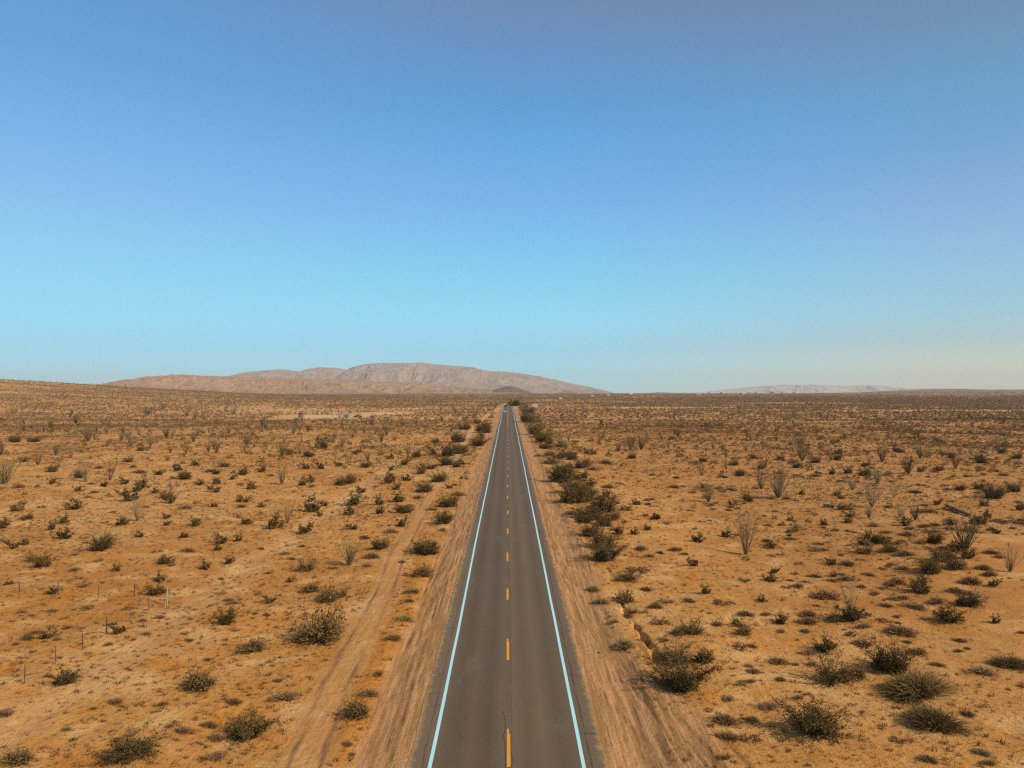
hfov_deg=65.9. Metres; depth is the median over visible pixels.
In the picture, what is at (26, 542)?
creosote bush
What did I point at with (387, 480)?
creosote bush
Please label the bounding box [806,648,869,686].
creosote bush
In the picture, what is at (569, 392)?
sand knoll
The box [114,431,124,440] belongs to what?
ocotillo
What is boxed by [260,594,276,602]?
creosote bush
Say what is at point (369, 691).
dry shrub
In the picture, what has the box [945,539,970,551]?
creosote bush
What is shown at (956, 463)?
ocotillo
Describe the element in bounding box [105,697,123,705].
dry shrub
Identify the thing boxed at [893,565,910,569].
dry shrub
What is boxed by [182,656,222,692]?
creosote bush
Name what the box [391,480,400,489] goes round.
creosote bush
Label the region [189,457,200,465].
creosote bush
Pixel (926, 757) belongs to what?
dry shrub
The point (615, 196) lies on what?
sky
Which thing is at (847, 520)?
creosote bush
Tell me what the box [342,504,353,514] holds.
creosote bush
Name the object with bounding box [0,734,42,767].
creosote bush
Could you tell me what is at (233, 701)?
dry shrub
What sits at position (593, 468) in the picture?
dry shrub
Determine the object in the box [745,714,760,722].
dry shrub
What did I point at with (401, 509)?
creosote bush
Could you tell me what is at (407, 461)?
creosote bush
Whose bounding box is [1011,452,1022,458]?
creosote bush
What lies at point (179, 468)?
creosote bush
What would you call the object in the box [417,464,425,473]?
creosote bush
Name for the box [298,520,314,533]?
creosote bush
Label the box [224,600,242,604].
dry shrub
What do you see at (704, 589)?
creosote bush
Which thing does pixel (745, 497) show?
creosote bush
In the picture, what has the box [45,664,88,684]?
creosote bush
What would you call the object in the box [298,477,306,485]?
creosote bush
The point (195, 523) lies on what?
creosote bush
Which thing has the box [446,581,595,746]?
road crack
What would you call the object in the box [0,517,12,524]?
creosote bush
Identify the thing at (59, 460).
ocotillo
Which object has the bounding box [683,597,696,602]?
dry shrub
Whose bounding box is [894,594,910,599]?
dry shrub
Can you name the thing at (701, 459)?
creosote bush
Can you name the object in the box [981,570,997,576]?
dry shrub
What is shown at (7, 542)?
creosote bush
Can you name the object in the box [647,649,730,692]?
creosote bush
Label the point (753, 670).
dry shrub
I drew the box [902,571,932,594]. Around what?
creosote bush
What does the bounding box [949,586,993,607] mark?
creosote bush
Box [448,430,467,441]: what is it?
creosote bush
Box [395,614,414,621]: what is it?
straw shrub
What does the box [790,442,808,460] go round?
ocotillo
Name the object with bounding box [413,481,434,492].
creosote bush
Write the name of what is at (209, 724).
dry shrub
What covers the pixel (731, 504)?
creosote bush
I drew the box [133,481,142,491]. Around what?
creosote bush
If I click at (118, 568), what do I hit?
creosote bush
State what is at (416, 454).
creosote bush
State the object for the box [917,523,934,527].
dry shrub
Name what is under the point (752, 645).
dry shrub
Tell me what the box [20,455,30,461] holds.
creosote bush
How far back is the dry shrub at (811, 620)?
60.02 m
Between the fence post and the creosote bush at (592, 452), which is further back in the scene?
the creosote bush at (592, 452)
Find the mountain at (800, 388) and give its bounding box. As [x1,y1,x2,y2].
[695,384,1023,392]
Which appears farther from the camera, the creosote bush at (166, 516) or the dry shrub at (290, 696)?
the creosote bush at (166, 516)
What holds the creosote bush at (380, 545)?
on the ground at (632, 732)
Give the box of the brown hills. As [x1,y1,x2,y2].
[93,374,530,393]
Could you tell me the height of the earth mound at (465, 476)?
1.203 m
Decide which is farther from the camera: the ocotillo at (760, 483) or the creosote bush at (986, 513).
the ocotillo at (760, 483)
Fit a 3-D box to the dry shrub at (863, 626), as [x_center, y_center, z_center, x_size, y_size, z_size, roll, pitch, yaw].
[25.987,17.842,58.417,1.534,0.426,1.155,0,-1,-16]
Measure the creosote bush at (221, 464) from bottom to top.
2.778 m
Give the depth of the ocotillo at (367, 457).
192.08 m
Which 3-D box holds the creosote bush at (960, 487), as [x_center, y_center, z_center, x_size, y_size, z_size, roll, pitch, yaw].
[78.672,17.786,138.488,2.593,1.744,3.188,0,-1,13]
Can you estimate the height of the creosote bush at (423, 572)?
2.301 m
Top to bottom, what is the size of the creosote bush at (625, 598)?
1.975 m
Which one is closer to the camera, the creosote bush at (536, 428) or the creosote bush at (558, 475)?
the creosote bush at (558, 475)
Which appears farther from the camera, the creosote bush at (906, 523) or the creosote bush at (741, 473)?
the creosote bush at (741, 473)
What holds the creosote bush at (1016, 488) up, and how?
on the ground at (632, 732)
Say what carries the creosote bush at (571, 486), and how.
on the ground at (632, 732)
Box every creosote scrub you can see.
[0,401,1023,625]
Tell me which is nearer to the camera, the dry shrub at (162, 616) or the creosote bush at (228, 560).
the dry shrub at (162, 616)
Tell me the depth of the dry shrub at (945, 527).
99.57 m
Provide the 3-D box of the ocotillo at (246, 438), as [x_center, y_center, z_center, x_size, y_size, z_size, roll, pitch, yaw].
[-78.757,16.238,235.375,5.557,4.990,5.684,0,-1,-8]
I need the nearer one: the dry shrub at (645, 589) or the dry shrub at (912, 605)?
the dry shrub at (912, 605)
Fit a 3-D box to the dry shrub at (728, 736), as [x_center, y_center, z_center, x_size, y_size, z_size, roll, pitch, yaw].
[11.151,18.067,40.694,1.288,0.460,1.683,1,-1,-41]
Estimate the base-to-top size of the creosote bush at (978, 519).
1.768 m
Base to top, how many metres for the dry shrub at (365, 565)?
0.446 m
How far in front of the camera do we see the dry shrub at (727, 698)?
45.63 m
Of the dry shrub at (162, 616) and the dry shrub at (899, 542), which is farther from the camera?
the dry shrub at (899, 542)
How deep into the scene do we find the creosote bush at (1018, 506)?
114.56 m
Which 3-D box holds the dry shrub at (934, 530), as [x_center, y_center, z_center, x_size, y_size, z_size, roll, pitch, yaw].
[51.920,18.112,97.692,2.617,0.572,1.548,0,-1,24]
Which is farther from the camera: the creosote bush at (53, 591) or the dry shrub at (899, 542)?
the dry shrub at (899, 542)
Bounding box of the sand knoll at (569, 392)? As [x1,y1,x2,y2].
[556,390,586,393]
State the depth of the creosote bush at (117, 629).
57.24 m
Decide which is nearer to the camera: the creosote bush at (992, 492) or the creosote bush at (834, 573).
the creosote bush at (834, 573)
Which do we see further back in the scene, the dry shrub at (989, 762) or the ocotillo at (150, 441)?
the ocotillo at (150, 441)
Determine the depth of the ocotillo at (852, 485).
140.99 m
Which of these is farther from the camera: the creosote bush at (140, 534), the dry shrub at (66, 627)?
the creosote bush at (140, 534)
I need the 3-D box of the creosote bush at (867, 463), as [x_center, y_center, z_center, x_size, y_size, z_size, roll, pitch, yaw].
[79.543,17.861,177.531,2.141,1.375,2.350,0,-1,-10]
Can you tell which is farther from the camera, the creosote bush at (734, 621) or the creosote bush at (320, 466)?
the creosote bush at (320, 466)
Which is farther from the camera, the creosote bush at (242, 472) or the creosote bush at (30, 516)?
the creosote bush at (242, 472)
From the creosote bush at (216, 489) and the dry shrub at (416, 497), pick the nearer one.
the dry shrub at (416, 497)
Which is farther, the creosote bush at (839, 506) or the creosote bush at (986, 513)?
the creosote bush at (839, 506)
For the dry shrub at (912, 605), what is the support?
on the ground at (632, 732)
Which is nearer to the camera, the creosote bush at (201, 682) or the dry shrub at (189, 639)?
the creosote bush at (201, 682)
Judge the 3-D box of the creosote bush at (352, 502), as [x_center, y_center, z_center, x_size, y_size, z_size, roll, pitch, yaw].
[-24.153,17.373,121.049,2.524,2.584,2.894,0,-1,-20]
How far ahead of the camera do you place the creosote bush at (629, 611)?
62.72 m
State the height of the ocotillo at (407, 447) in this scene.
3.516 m
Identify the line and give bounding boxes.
[428,422,500,767]
[507,416,509,766]
[512,410,585,767]
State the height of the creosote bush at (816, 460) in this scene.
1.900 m
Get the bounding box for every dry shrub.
[0,707,17,717]
[10,483,27,488]
[28,629,40,634]
[46,608,59,612]
[61,625,75,628]
[66,567,81,571]
[104,641,114,645]
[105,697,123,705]
[130,469,147,473]
[137,618,148,622]
[141,631,151,635]
[152,615,165,618]
[154,700,168,705]
[173,725,189,735]
[177,504,194,509]
[181,547,194,552]
[184,637,194,641]
[199,721,218,728]
[202,749,230,761]
[208,733,227,742]
[221,598,234,601]
[222,697,242,705]
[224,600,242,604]
[262,689,301,703]
[272,678,283,682]
[279,551,291,555]
[341,740,353,747]
[354,687,379,698]
[359,553,379,559]
[362,563,373,567]
[372,670,383,676]
[379,527,399,533]
[382,633,402,641]
[403,587,420,593]
[412,495,423,498]
[561,509,576,514]
[584,465,602,470]
[600,484,615,488]
[601,459,611,463]
[606,618,618,624]
[634,545,647,550]
[636,637,650,643]
[639,585,653,591]
[646,602,661,608]
[659,636,668,641]
[663,547,682,551]
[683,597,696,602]
[713,711,741,728]
[715,729,742,742]
[717,754,729,760]
[722,695,734,701]
[735,610,757,616]
[743,663,753,667]
[743,679,754,683]
[745,643,758,648]
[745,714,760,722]
[746,667,763,674]
[758,701,779,711]
[761,611,772,615]
[766,656,792,665]
[775,676,786,681]
[783,537,796,540]
[790,582,804,587]
[792,616,820,625]
[797,648,817,654]
[799,609,817,616]
[801,628,810,633]
[804,573,821,577]
[805,661,817,666]
[806,588,842,600]
[808,473,821,476]
[832,575,856,580]
[838,559,854,566]
[851,638,872,649]
[857,622,872,628]
[866,522,882,526]
[869,589,881,594]
[877,602,896,607]
[877,623,920,638]
[882,582,895,586]
[883,576,905,584]
[885,595,900,600]
[890,541,902,544]
[893,549,916,556]
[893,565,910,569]
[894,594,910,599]
[896,601,930,610]
[897,531,914,535]
[903,526,916,529]
[905,489,922,493]
[907,646,927,655]
[913,540,927,543]
[916,754,941,762]
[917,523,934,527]
[919,507,938,512]
[923,528,941,532]
[926,661,945,667]
[927,596,944,604]
[942,526,955,529]
[942,586,964,593]
[949,637,969,642]
[952,649,963,652]
[957,575,983,586]
[959,709,976,718]
[960,663,997,676]
[961,590,975,594]
[970,747,993,756]
[974,564,990,570]
[980,758,997,765]
[981,548,999,554]
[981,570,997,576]
[995,473,1008,475]
[996,520,1011,523]
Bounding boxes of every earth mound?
[457,458,470,463]
[460,474,471,479]
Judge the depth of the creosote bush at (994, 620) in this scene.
59.00 m
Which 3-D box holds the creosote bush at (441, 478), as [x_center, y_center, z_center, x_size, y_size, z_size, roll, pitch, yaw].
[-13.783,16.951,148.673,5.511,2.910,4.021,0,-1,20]
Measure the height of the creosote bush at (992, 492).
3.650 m
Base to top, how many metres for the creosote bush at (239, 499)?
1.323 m
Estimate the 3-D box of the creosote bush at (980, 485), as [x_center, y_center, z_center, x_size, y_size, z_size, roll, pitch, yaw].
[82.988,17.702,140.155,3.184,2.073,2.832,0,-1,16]
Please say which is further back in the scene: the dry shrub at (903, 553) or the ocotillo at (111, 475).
the ocotillo at (111, 475)
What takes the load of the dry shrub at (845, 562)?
on the ground at (632, 732)
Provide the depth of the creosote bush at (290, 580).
73.66 m
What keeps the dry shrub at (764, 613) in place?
on the ground at (632, 732)
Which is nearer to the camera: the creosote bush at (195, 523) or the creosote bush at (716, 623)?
the creosote bush at (716, 623)
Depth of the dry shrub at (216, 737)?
40.34 m
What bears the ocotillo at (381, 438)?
on the ground at (632, 732)
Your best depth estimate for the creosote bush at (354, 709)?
42.93 m
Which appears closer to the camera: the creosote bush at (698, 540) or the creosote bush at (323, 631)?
the creosote bush at (323, 631)
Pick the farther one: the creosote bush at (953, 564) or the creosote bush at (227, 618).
the creosote bush at (953, 564)
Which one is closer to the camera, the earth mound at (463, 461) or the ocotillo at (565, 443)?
the earth mound at (463, 461)
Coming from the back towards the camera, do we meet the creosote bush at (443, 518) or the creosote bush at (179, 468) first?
the creosote bush at (179, 468)
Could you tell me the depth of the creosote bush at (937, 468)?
168.09 m
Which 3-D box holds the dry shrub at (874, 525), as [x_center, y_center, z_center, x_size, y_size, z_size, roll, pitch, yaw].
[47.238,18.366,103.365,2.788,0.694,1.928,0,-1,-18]
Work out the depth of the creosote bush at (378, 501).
119.16 m
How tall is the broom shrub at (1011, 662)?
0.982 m
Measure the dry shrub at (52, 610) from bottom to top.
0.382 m
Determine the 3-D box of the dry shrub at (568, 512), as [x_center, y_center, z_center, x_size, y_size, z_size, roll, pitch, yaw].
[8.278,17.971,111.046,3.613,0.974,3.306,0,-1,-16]
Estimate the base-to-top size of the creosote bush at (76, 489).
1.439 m
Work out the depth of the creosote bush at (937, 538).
90.83 m
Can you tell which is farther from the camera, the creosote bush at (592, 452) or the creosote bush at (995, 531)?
the creosote bush at (592, 452)
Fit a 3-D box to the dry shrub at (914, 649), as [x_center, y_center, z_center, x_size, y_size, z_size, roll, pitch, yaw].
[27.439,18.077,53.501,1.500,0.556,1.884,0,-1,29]
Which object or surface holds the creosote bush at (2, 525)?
on the ground at (632, 732)
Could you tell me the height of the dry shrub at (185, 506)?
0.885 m
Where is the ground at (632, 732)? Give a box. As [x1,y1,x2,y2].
[0,380,1023,767]
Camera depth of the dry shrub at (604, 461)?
183.99 m
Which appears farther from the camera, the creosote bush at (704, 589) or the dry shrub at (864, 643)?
the creosote bush at (704, 589)
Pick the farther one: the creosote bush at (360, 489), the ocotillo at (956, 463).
the ocotillo at (956, 463)
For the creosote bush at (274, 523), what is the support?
on the ground at (632, 732)
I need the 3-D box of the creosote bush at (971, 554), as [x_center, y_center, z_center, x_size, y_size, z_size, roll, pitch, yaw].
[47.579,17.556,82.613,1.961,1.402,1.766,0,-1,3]
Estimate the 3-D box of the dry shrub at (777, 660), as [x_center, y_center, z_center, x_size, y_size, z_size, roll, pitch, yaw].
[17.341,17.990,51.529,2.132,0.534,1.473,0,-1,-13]
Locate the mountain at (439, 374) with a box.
[229,362,612,392]
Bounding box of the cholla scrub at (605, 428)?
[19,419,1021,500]
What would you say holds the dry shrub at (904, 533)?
on the ground at (632, 732)
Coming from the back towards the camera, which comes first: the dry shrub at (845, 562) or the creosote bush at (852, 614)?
the dry shrub at (845, 562)
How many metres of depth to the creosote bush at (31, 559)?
80.72 m
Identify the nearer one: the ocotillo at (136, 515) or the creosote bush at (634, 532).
the creosote bush at (634, 532)
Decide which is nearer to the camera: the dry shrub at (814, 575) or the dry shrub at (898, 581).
the dry shrub at (898, 581)
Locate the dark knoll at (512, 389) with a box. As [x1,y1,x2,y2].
[492,386,530,393]
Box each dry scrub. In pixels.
[1,418,1023,582]
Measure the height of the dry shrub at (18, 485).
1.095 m
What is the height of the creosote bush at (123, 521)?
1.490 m
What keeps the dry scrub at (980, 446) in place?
on the ground at (632, 732)
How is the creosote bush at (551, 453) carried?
on the ground at (632, 732)
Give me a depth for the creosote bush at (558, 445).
232.97 m
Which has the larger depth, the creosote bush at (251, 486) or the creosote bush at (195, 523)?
the creosote bush at (251, 486)
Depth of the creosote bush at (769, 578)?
73.14 m
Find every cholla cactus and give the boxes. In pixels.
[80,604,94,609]
[620,504,632,510]
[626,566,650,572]
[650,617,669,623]
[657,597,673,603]
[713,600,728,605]
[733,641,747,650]
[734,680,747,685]
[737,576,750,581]
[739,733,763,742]
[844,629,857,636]
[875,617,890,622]
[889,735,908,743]
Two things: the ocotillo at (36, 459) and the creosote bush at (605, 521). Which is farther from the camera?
the ocotillo at (36, 459)
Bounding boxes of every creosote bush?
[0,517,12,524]
[0,522,7,527]
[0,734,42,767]
[1,538,22,548]
[3,577,15,584]
[7,434,22,441]
[8,501,28,510]
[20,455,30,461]
[20,508,35,519]
[20,538,28,544]
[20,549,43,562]
[20,629,34,640]
[25,436,41,441]
[29,549,58,567]
[37,625,63,638]
[44,464,59,471]
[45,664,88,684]
[46,476,59,483]
[46,585,58,593]
[48,518,55,529]
[56,527,75,538]
[57,518,69,523]
[62,496,87,509]
[72,469,82,477]
[72,484,85,491]
[79,529,121,551]
[94,716,176,764]
[106,622,126,633]
[112,562,122,571]
[113,488,139,500]
[115,515,131,525]
[119,477,128,484]
[120,453,134,461]
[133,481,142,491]
[134,477,151,487]
[135,530,144,537]
[142,581,168,594]
[149,487,159,493]
[152,468,164,474]
[152,570,166,581]
[158,553,175,563]
[159,490,177,497]
[159,494,177,503]
[162,512,170,518]
[172,464,182,470]
[177,469,192,478]
[178,532,188,537]
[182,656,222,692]
[188,515,201,525]
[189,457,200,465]
[191,478,207,484]
[198,557,211,569]
[202,484,221,492]
[211,476,221,483]
[212,466,222,473]
[212,600,240,624]
[213,703,286,741]
[214,531,227,544]
[214,543,222,550]
[215,458,230,466]
[224,555,235,563]
[227,472,238,479]
[232,632,271,653]
[234,531,242,540]
[235,494,242,501]
[237,468,248,474]
[241,518,253,524]
[242,495,252,501]
[246,478,256,489]
[257,463,266,471]
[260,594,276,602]
[268,509,285,528]
[281,589,352,649]
[288,573,296,581]
[295,553,319,571]
[295,579,324,592]
[297,461,312,468]
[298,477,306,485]
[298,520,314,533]
[303,448,314,456]
[303,494,320,512]
[306,474,314,481]
[312,460,327,468]
[314,433,330,448]
[314,577,339,603]
[331,476,348,485]
[334,582,347,597]
[336,472,359,483]
[341,683,373,723]
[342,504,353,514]
[343,522,358,529]
[347,490,361,505]
[351,448,361,453]
[355,485,365,492]
[359,461,372,467]
[369,536,394,549]
[374,494,383,504]
[375,504,384,513]
[381,471,395,483]
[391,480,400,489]
[391,489,405,501]
[392,500,421,513]
[396,515,409,526]
[400,458,411,464]
[401,474,413,480]
[407,555,434,577]
[409,527,441,554]
[410,448,423,457]
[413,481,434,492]
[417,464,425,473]
[424,466,452,481]
[426,445,438,454]
[426,463,436,468]
[429,510,455,523]
[433,455,455,464]
[436,492,461,506]
[440,441,461,456]
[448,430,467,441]
[452,441,469,453]
[452,460,461,466]
[456,422,470,429]
[467,436,492,445]
[472,417,491,432]
[504,398,522,405]
[518,404,535,413]
[518,409,537,421]
[524,421,545,433]
[531,432,551,441]
[540,443,555,448]
[541,451,561,463]
[542,447,559,455]
[543,459,581,481]
[544,437,554,443]
[552,440,563,446]
[554,450,565,457]
[554,461,574,472]
[554,475,584,492]
[556,476,593,503]
[564,451,576,458]
[571,495,604,520]
[573,456,595,467]
[576,509,598,522]
[577,486,598,496]
[578,518,603,535]
[579,443,599,454]
[579,468,589,478]
[581,475,597,485]
[583,520,624,548]
[585,535,634,561]
[588,488,622,511]
[589,513,616,525]
[599,502,624,520]
[610,583,637,605]
[612,523,624,533]
[612,563,648,583]
[624,604,638,614]
[627,452,637,458]
[630,527,639,534]
[631,498,641,504]
[643,639,697,666]
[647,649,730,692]
[650,513,660,518]
[669,611,709,634]
[671,619,686,635]
[685,557,697,565]
[691,532,706,542]
[692,646,717,663]
[699,456,708,461]
[700,582,711,593]
[711,618,724,626]
[721,528,733,536]
[727,498,739,505]
[728,615,744,626]
[734,469,745,475]
[734,619,755,636]
[740,490,753,501]
[748,453,758,458]
[755,460,767,468]
[757,593,767,601]
[763,573,778,581]
[764,690,854,742]
[766,540,774,548]
[770,567,780,573]
[774,609,790,624]
[789,462,800,467]
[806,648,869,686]
[807,630,843,653]
[809,455,820,462]
[824,556,836,564]
[826,606,842,623]
[828,467,835,473]
[828,569,839,576]
[832,599,871,620]
[833,448,842,453]
[833,453,842,459]
[836,502,844,509]
[842,466,854,472]
[842,509,859,516]
[844,515,854,522]
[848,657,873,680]
[851,538,875,555]
[855,536,868,544]
[856,468,872,475]
[857,632,926,675]
[861,461,871,466]
[863,528,871,538]
[866,529,888,543]
[877,535,900,552]
[898,512,912,525]
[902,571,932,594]
[914,551,950,574]
[916,466,925,471]
[922,543,965,561]
[925,525,948,543]
[932,604,969,622]
[933,498,943,504]
[934,464,944,470]
[939,547,971,570]
[945,516,957,525]
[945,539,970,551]
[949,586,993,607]
[951,483,970,489]
[959,518,979,532]
[960,547,977,558]
[966,512,991,524]
[970,479,986,488]
[972,453,990,462]
[976,476,1011,498]
[979,499,988,505]
[983,507,992,517]
[988,525,1000,533]
[988,578,1003,586]
[991,612,1001,622]
[995,446,1007,452]
[1002,476,1021,491]
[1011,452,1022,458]
[1011,497,1023,509]
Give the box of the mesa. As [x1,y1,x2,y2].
[870,389,1023,392]
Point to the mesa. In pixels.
(948, 390)
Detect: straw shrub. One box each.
[60,726,73,731]
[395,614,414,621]
[449,490,467,495]
[585,584,598,591]
[591,597,612,604]
[615,637,635,649]
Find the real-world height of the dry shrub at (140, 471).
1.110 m
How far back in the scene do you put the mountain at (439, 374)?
7474.27 m
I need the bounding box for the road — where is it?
[406,401,607,767]
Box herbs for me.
[0,418,1023,767]
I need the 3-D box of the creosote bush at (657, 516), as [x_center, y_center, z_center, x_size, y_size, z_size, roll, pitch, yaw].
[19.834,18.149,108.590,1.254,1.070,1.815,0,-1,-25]
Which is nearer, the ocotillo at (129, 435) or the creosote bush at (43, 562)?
the creosote bush at (43, 562)
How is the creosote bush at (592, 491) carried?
on the ground at (632, 732)
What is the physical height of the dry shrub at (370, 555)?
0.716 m
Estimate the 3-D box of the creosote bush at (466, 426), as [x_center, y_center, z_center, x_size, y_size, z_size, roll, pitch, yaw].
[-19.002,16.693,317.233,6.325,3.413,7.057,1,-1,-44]
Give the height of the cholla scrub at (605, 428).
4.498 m
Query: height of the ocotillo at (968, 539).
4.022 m
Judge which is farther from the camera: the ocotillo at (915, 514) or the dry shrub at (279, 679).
the ocotillo at (915, 514)
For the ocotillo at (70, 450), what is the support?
on the ground at (632, 732)
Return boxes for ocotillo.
[0,443,5,454]
[0,456,24,483]
[8,415,29,427]
[30,450,48,464]
[37,422,48,431]
[46,418,57,427]
[50,444,62,454]
[51,455,63,466]
[63,443,75,457]
[70,413,81,423]
[74,458,98,481]
[78,425,95,440]
[101,458,118,479]
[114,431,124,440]
[123,429,136,440]
[123,435,138,445]
[123,493,150,520]
[139,407,155,413]
[146,435,154,446]
[160,425,172,436]
[188,431,199,441]
[212,442,224,452]
[239,431,257,445]
[274,441,288,455]
[277,468,288,483]
[280,498,296,522]
[333,537,361,564]
[336,436,345,446]
[350,422,360,432]
[363,451,371,460]
[378,431,387,441]
[404,444,411,454]
[562,439,569,447]
[625,436,635,448]
[634,435,645,449]
[695,458,706,475]
[697,483,718,501]
[725,509,773,554]
[749,465,771,488]
[761,464,793,497]
[762,435,775,453]
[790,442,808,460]
[792,432,806,446]
[836,573,863,607]
[846,478,858,489]
[856,479,885,506]
[858,503,874,515]
[868,466,888,483]
[877,447,889,461]
[885,476,903,497]
[892,500,908,516]
[899,453,920,473]
[906,502,923,519]
[914,447,924,457]
[942,516,984,550]
[943,504,970,515]
[951,455,961,468]
[989,436,1004,447]
[998,546,1023,571]
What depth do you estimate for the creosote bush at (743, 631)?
57.23 m
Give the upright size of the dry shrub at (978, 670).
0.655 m
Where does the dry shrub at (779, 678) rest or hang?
on the ground at (632, 732)
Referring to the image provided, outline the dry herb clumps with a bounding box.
[0,424,1023,767]
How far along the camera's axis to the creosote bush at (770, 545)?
90.42 m
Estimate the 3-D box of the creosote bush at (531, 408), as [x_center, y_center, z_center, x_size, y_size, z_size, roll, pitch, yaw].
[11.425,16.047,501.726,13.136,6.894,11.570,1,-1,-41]
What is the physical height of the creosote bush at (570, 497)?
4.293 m
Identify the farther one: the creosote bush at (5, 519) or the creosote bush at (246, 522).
the creosote bush at (5, 519)
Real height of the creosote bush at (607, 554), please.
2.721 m
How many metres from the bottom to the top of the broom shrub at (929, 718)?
1.346 m
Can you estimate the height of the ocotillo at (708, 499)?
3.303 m
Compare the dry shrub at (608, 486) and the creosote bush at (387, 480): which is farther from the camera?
the creosote bush at (387, 480)
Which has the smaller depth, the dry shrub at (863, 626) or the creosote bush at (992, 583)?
the dry shrub at (863, 626)
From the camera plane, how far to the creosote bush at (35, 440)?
246.76 m
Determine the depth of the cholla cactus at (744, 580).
72.87 m
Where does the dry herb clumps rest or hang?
on the ground at (632, 732)
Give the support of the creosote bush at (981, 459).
on the ground at (632, 732)
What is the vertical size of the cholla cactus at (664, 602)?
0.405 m
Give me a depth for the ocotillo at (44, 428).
301.33 m
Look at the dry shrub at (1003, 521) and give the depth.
105.05 m
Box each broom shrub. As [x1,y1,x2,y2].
[878,668,963,708]
[895,701,982,737]
[984,653,1023,670]
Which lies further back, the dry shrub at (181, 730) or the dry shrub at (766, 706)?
the dry shrub at (766, 706)
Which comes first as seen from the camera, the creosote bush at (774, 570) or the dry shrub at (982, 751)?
the dry shrub at (982, 751)
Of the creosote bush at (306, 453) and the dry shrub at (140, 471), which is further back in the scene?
the creosote bush at (306, 453)
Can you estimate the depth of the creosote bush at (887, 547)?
87.31 m
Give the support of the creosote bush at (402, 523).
on the ground at (632, 732)
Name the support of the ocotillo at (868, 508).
on the ground at (632, 732)
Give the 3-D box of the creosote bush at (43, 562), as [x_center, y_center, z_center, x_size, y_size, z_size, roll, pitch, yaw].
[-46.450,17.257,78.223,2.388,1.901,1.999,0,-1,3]
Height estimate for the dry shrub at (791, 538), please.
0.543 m
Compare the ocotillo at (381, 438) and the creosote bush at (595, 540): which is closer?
the creosote bush at (595, 540)
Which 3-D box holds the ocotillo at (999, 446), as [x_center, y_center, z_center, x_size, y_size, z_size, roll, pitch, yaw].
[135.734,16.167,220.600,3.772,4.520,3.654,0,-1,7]
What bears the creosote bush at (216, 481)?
on the ground at (632, 732)
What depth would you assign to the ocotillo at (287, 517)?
103.42 m
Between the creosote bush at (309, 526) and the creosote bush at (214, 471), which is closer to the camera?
the creosote bush at (309, 526)
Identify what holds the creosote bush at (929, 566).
on the ground at (632, 732)
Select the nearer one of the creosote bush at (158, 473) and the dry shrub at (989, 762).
the dry shrub at (989, 762)
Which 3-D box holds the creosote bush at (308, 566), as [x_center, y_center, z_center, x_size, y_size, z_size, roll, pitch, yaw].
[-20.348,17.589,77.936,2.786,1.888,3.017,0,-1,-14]
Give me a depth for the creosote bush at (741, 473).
163.14 m
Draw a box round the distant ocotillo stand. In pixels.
[0,379,1023,454]
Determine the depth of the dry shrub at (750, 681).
47.66 m
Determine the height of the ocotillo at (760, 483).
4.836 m
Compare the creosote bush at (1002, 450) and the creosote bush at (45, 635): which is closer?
the creosote bush at (45, 635)
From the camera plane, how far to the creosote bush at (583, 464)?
173.27 m
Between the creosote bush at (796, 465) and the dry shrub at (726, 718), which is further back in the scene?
the creosote bush at (796, 465)
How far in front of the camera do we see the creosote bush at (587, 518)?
104.14 m
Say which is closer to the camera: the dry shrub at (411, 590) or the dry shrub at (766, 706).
the dry shrub at (766, 706)
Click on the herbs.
(594, 428)
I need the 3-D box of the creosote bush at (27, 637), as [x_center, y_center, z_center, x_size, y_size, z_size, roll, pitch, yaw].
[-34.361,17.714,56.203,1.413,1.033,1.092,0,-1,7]
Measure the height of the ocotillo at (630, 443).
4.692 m
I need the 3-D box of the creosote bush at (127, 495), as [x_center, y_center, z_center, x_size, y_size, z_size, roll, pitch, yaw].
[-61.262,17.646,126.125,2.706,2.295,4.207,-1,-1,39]
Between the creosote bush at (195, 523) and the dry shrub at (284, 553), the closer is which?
the dry shrub at (284, 553)
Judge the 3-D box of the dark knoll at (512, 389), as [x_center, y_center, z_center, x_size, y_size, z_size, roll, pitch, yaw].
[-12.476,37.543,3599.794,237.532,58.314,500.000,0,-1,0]
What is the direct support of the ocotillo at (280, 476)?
on the ground at (632, 732)
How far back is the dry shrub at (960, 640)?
55.42 m
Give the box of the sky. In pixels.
[0,0,1023,392]

